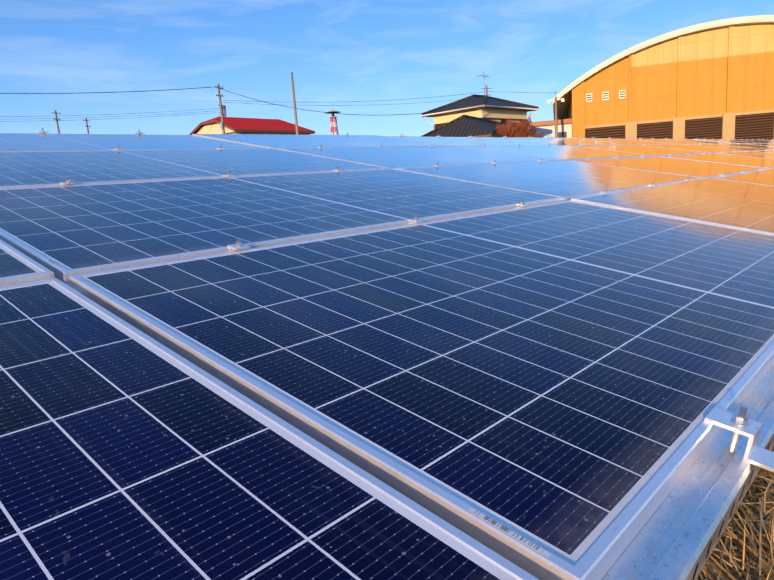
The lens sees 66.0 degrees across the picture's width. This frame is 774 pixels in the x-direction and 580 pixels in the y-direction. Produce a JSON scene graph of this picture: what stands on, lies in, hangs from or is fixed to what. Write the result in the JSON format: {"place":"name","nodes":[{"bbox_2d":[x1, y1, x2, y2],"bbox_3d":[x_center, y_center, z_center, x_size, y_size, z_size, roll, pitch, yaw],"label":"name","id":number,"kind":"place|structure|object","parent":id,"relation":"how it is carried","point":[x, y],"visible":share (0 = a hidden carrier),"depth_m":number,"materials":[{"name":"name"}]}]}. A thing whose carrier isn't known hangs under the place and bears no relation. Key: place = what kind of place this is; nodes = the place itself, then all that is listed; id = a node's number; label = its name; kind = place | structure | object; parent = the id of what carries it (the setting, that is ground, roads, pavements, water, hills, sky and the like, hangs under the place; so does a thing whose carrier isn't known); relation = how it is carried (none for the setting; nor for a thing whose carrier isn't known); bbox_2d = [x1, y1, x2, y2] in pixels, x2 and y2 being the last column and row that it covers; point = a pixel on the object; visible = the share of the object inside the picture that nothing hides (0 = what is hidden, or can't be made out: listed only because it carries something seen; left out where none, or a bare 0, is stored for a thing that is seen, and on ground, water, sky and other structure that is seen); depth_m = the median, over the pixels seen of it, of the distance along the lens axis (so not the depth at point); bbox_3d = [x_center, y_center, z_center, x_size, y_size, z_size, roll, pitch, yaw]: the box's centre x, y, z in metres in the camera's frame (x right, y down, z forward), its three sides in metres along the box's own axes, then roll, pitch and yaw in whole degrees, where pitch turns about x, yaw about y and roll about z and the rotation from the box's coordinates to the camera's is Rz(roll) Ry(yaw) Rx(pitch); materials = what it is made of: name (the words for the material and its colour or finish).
{"place":"outdoors","nodes":[
{"label":"outdoors","id":0,"kind":"place"},
{"bbox_2d":[325,107,339,134],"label":"tower","id":1,"kind":"structure","parent":0,"point":[332,121],"depth_m":125.00,"materials":[{"name":"red metal"}]},
{"bbox_2d":[0,0,773,136],"label":"sky","id":2,"kind":"structure","parent":0,"point":[337,52],"materials":[{"name":"blue"}]},
{"bbox_2d":[696,446,773,579],"bbox_3d":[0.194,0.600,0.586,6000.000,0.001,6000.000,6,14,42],"label":"ground","id":3,"kind":"structure","parent":0,"point":[750,532],"depth_m":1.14,"materials":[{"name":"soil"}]},
{"bbox_2d":[51,110,60,133],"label":"utility pole","id":4,"kind":"object","parent":3,"relation":"on","point":[56,113],"visible":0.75,"depth_m":71.73,"materials":[{"name":"concrete"}]},
{"bbox_2d":[82,118,90,133],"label":"utility pole","id":5,"kind":"object","parent":3,"relation":"on","point":[86,120],"visible":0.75,"depth_m":80.17,"materials":[{"name":"concrete"}]},
{"bbox_2d":[213,84,226,133],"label":"utility pole","id":6,"kind":"object","parent":3,"relation":"on","point":[222,112],"visible":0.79,"depth_m":57.79,"materials":[{"name":"concrete"}]},
{"bbox_2d":[0,86,530,133],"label":"overhead cables","id":7,"kind":"object","parent":6,"relation":"attached to","point":[203,109],"visible":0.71,"depth_m":54.96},
{"bbox_2d":[189,117,314,134],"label":"house","id":8,"kind":"structure","parent":3,"relation":"on","point":[237,125],"depth_m":89.78,"materials":[{"name":"red metal"}]},
{"bbox_2d":[291,72,298,134],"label":"utility pole","id":9,"kind":"object","parent":3,"relation":"on","point":[295,112],"visible":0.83,"depth_m":59.92,"materials":[{"name":"concrete"}]},
{"bbox_2d":[420,115,506,136],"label":"roof","id":10,"kind":"structure","parent":3,"relation":"on","point":[465,126],"depth_m":38.79,"materials":[{"name":"grey metal"}]},
{"bbox_2d":[421,75,539,129],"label":"tiled house","id":11,"kind":"structure","parent":3,"relation":"on","point":[502,111],"depth_m":47.86,"materials":[{"name":"tile"}]},
{"bbox_2d":[494,114,532,136],"bbox_3d":[7.980,-9.281,39.443,3.549,4.363,2.408,-3,10,7],"label":"bare shrub","id":12,"kind":"object","parent":3,"relation":"on","point":[512,129],"visible":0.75,"depth_m":38.62,"materials":[{"name":"brown plant"}]},
{"bbox_2d":[514,120,542,137],"bbox_3d":[9.420,-9.187,39.172,3.120,4.077,2.464,0,11,23],"label":"bare shrub","id":13,"kind":"object","parent":3,"relation":"on","point":[533,135],"visible":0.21,"depth_m":38.68,"materials":[{"name":"brown plant"}]},
{"bbox_2d":[529,118,571,137],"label":"building","id":14,"kind":"structure","parent":3,"relation":"on","point":[546,129],"depth_m":57.68,"materials":[{"name":"white paint"}]},
{"bbox_2d":[547,91,564,137],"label":"lamp post","id":15,"kind":"object","parent":3,"relation":"on","point":[556,120],"visible":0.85,"depth_m":52.82,"materials":[{"name":"metal"}]},
{"bbox_2d":[553,15,773,139],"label":"gymnasium","id":16,"kind":"structure","parent":3,"relation":"on","point":[711,80],"depth_m":52.30,"materials":[{"name":"paint"}]},
{"bbox_2d":[601,363,773,579],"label":"rail","id":17,"kind":"object","parent":3,"relation":"on","point":[679,534],"visible":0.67,"depth_m":0.70,"materials":[{"name":"silver metal"}]},
{"bbox_2d":[0,278,538,579],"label":"solar panel","id":18,"kind":"object","parent":17,"relation":"on","point":[128,451],"visible":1,"depth_m":0.62,"materials":[{"name":"glass"}]},
{"bbox_2d":[69,200,773,579],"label":"solar panel","id":19,"kind":"object","parent":17,"relation":"on","point":[541,392],"visible":0.95,"depth_m":1.02,"materials":[{"name":"glass"}]},
{"bbox_2d":[571,177,773,234],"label":"solar panel","id":20,"kind":"object","parent":17,"relation":"on","point":[747,206],"visible":0.82,"depth_m":3.04,"materials":[{"name":"glass"}]},
{"bbox_2d":[704,405,773,471],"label":"end clamp","id":21,"kind":"object","parent":17,"relation":"on","point":[739,423],"visible":0.92,"depth_m":0.81,"materials":[{"name":"metal"}]},
{"bbox_2d":[714,168,773,185],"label":"solar panel","id":22,"kind":"object","parent":17,"relation":"on","point":[765,176],"visible":0.6,"depth_m":4.88,"materials":[{"name":"glass"}]},
{"bbox_3d":[7.478,-2.014,11.786,4.726,1.306,38.476,19,23,39],"label":"array substructure","id":23,"kind":"object","parent":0,"visible":0},
{"bbox_3d":[8.639,-2.435,11.128,0.062,0.056,41.664,19,23,39],"label":"rail","id":24,"kind":"object","parent":23,"relation":"on","visible":0},
{"bbox_2d":[0,239,54,286],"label":"solar panel","id":25,"kind":"object","parent":24,"relation":"on","point":[17,266],"visible":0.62,"depth_m":1.24,"materials":[{"name":"metal"}]},
{"bbox_2d":[227,238,249,251],"bbox_3d":[-0.385,-0.107,1.546,0.040,0.054,0.044,20,24,41],"label":"clamp","id":26,"kind":"object","parent":24,"relation":"on","point":[238,245],"visible":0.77,"depth_m":1.54,"materials":[{"name":"metal"}]},
{"bbox_2d":[0,168,565,285],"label":"solar panel","id":27,"kind":"object","parent":24,"relation":"on","point":[63,233],"visible":0.83,"depth_m":2.00,"materials":[{"name":"glass"}]},
{"bbox_2d":[407,214,423,223],"bbox_3d":[0.099,-0.235,2.058,0.044,0.054,0.040,-13,24,-43],"label":"clamp","id":28,"kind":"object","parent":24,"relation":"on","point":[415,220],"visible":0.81,"depth_m":2.05,"materials":[{"name":"metal"}]},
{"bbox_2d":[517,200,527,207],"bbox_3d":[0.582,-0.363,2.570,0.040,0.054,0.044,17,22,36],"label":"clamp","id":29,"kind":"object","parent":24,"relation":"on","point":[521,204],"visible":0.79,"depth_m":2.56,"materials":[{"name":"metal"}]},
{"bbox_2d":[394,160,700,200],"bbox_3d":[1.227,-0.778,4.069,1.134,0.035,2.278,19,23,39],"label":"solar panel","id":30,"kind":"object","parent":24,"relation":"on","point":[568,179],"visible":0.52,"depth_m":3.82,"materials":[{"name":"glass"}]},
{"bbox_2d":[571,156,768,177],"bbox_3d":[2.777,-1.185,5.715,1.134,0.038,2.278,19,23,39],"label":"solar panel","id":31,"kind":"object","parent":24,"relation":"on","point":[696,168],"visible":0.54,"depth_m":5.54,"materials":[{"name":"glass"}]},
{"bbox_2d":[660,153,773,168],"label":"solar panel","id":32,"kind":"object","parent":24,"relation":"on","point":[741,160],"visible":0.78,"depth_m":7.17,"materials":[{"name":"glass"}]},
{"bbox_2d":[718,151,773,158],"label":"solar panel","id":33,"kind":"object","parent":24,"relation":"on","point":[757,154],"visible":0.77,"depth_m":8.93,"materials":[{"name":"glass"}]},
{"bbox_2d":[758,150,773,152],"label":"solar panel","id":34,"kind":"object","parent":24,"relation":"on","point":[770,151],"visible":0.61,"depth_m":10.53,"materials":[{"name":"glass"}]},
{"bbox_3d":[7.792,-2.729,11.854,0.062,0.056,41.664,19,23,39],"label":"rail","id":35,"kind":"object","parent":23,"relation":"on","visible":0},
{"bbox_2d":[60,177,75,184],"bbox_3d":[-1.222,-0.404,2.283,0.040,0.054,0.044,18,22,38],"label":"clamp","id":36,"kind":"object","parent":35,"relation":"on","point":[68,182],"visible":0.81,"depth_m":2.27,"materials":[{"name":"metal"}]},
{"bbox_2d":[0,148,389,188],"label":"solar panel","id":37,"kind":"object","parent":35,"relation":"on","point":[20,169],"visible":0.7,"depth_m":3.03,"materials":[{"name":"glass"}]},
{"bbox_2d":[223,171,234,176],"bbox_3d":[-0.741,-0.531,2.792,0.044,0.054,0.040,-13,25,-44],"label":"clamp","id":38,"kind":"object","parent":35,"relation":"on","point":[228,174],"visible":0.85,"depth_m":2.78,"materials":[{"name":"metal"}]},
{"bbox_2d":[276,146,562,168],"bbox_3d":[0.379,-1.074,4.796,1.134,0.035,2.278,19,23,39],"label":"solar panel","id":39,"kind":"object","parent":35,"relation":"on","point":[401,157],"visible":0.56,"depth_m":4.59,"materials":[{"name":"glass"}]},
{"bbox_2d":[463,145,655,159],"bbox_3d":[1.931,-1.485,6.442,1.134,0.035,2.278,19,23,39],"label":"solar panel","id":40,"kind":"object","parent":35,"relation":"on","point":[565,152],"visible":0.6,"depth_m":6.29,"materials":[{"name":"glass"}]},
{"bbox_2d":[577,145,712,155],"bbox_3d":[3.485,-1.894,8.084,1.134,0.036,2.278,19,23,39],"label":"solar panel","id":41,"kind":"object","parent":35,"relation":"on","point":[652,150],"visible":0.6,"depth_m":7.99,"materials":[{"name":"glass"}]},
{"bbox_2d":[643,144,747,152],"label":"solar panel","id":42,"kind":"object","parent":35,"relation":"on","point":[697,148],"visible":0.44,"depth_m":9.72,"materials":[{"name":"glass"}]},
{"bbox_2d":[685,144,773,150],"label":"solar panel","id":43,"kind":"object","parent":35,"relation":"on","point":[734,147],"visible":0.44,"depth_m":11.35,"materials":[{"name":"glass"}]},
{"bbox_2d":[724,144,773,148],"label":"solar panel","id":44,"kind":"object","parent":35,"relation":"on","point":[759,146],"visible":0.6,"depth_m":12.99,"materials":[{"name":"glass"}]},
{"bbox_2d":[751,143,773,146],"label":"solar panel","id":45,"kind":"object","parent":35,"relation":"on","point":[764,144],"visible":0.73,"depth_m":14.77,"materials":[{"name":"glass"}]},
{"label":"rail","id":46,"kind":"object","parent":23,"relation":"on","visible":0},
{"bbox_2d":[0,133,265,151],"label":"solar panel","id":47,"kind":"object","parent":46,"relation":"on","point":[43,142],"visible":0.64,"depth_m":4.00,"materials":[{"name":"glass"}]},
{"bbox_2d":[192,134,455,148],"bbox_3d":[-0.471,-1.371,5.522,1.134,0.038,2.278,19,23,39],"label":"solar panel","id":48,"kind":"object","parent":46,"relation":"on","point":[275,141],"visible":0.67,"depth_m":5.33,"materials":[{"name":"glass"}]},
{"bbox_2d":[386,136,555,145],"bbox_3d":[1.081,-1.776,7.168,1.134,0.037,2.278,19,23,39],"label":"solar panel","id":49,"kind":"object","parent":46,"relation":"on","point":[473,141],"visible":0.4,"depth_m":7.07,"materials":[{"name":"glass"}]},
{"bbox_2d":[492,137,632,145],"bbox_3d":[2.638,-2.187,8.810,1.134,0.037,2.278,19,23,39],"label":"solar panel","id":50,"kind":"object","parent":46,"relation":"on","point":[568,141],"visible":0.6,"depth_m":8.70,"materials":[{"name":"glass"}]},
{"bbox_2d":[574,138,670,144],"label":"solar panel","id":51,"kind":"object","parent":46,"relation":"on","point":[633,142],"visible":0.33,"depth_m":10.45,"materials":[{"name":"glass"}]},
{"bbox_2d":[629,139,712,143],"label":"solar panel","id":52,"kind":"object","parent":46,"relation":"on","point":[670,141],"visible":0.65,"depth_m":12.04,"materials":[{"name":"glass"}]},
{"bbox_2d":[669,139,736,143],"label":"solar panel","id":53,"kind":"object","parent":46,"relation":"on","point":[703,141],"visible":0.4,"depth_m":13.77,"materials":[{"name":"glass"}]},
{"bbox_2d":[695,139,754,143],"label":"solar panel","id":54,"kind":"object","parent":46,"relation":"on","point":[730,141],"visible":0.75,"depth_m":15.24,"materials":[{"name":"glass"}]},
{"bbox_2d":[722,139,772,142],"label":"solar panel","id":55,"kind":"object","parent":46,"relation":"on","point":[747,140],"visible":0.42,"depth_m":17.14,"materials":[{"name":"metal"}]},
{"bbox_2d":[750,140,773,142],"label":"solar panel","id":56,"kind":"object","parent":46,"relation":"on","point":[762,140],"visible":0.5,"depth_m":18.66,"materials":[{"name":"glass"}]}
]}

